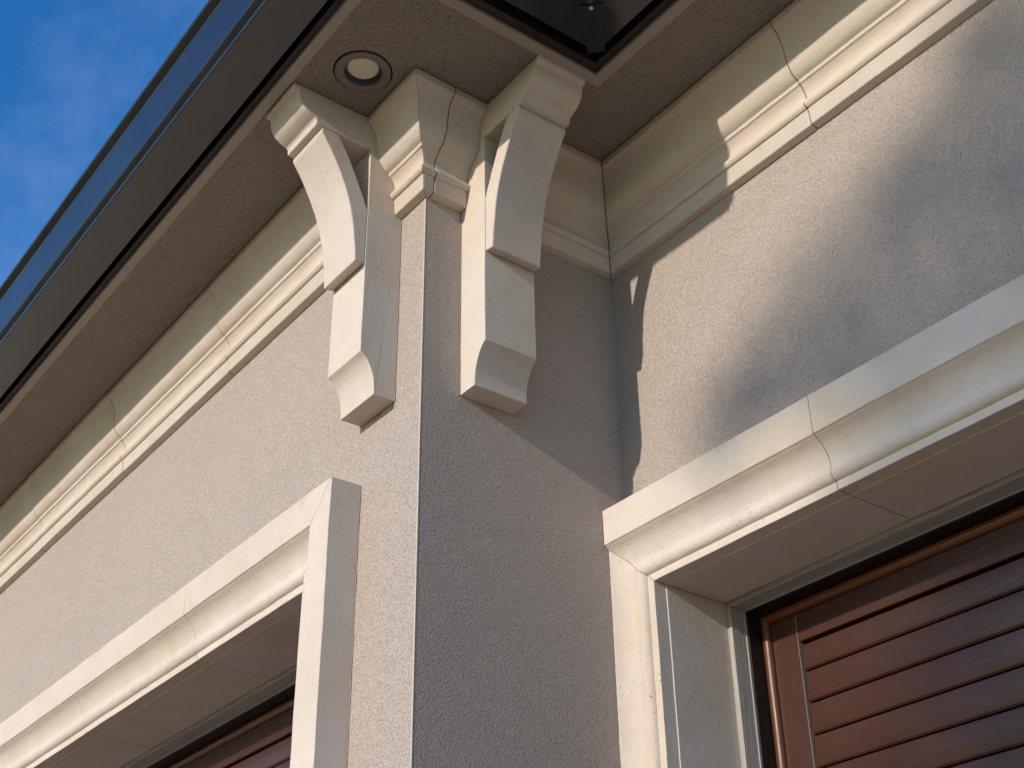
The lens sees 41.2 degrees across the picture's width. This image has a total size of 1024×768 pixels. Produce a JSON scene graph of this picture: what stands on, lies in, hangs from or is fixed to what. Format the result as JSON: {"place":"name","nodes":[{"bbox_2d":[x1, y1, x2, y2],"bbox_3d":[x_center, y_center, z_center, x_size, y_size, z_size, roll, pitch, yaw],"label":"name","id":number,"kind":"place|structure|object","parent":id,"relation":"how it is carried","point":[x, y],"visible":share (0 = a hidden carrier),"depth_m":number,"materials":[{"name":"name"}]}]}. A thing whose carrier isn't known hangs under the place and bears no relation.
{"place":"outdoors","nodes":[
{"label":"outdoors","id":0,"kind":"place"},
{"bbox_2d":[0,0,207,285],"label":"sky","id":1,"kind":"structure","parent":0,"point":[71,71],"materials":[{"name":"blue"}]},
{"bbox_2d":[0,0,1023,767],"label":"house","id":2,"kind":"structure","parent":0,"point":[556,384],"depth_m":3.26,"materials":[{"name":"beige paint"}]},
{"bbox_2d":[0,477,361,767],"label":"window","id":3,"kind":"structure","parent":2,"relation":"in","point":[270,623],"depth_m":3.66,"materials":[{"name":"stone"}]},
{"bbox_2d":[333,50,392,92],"bbox_3d":[-0.375,-0.790,3.429,0.149,0.022,0.149,21,-38,-31],"label":"downlight","id":4,"kind":"object","parent":2,"relation":"attached to","point":[364,71],"visible":1,"depth_m":3.43,"materials":[{"name":"black metal"}]},
{"bbox_2d":[603,274,1023,767],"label":"window","id":5,"kind":"structure","parent":2,"relation":"in","point":[883,469],"depth_m":2.92,"materials":[{"name":"stone"}]}
]}

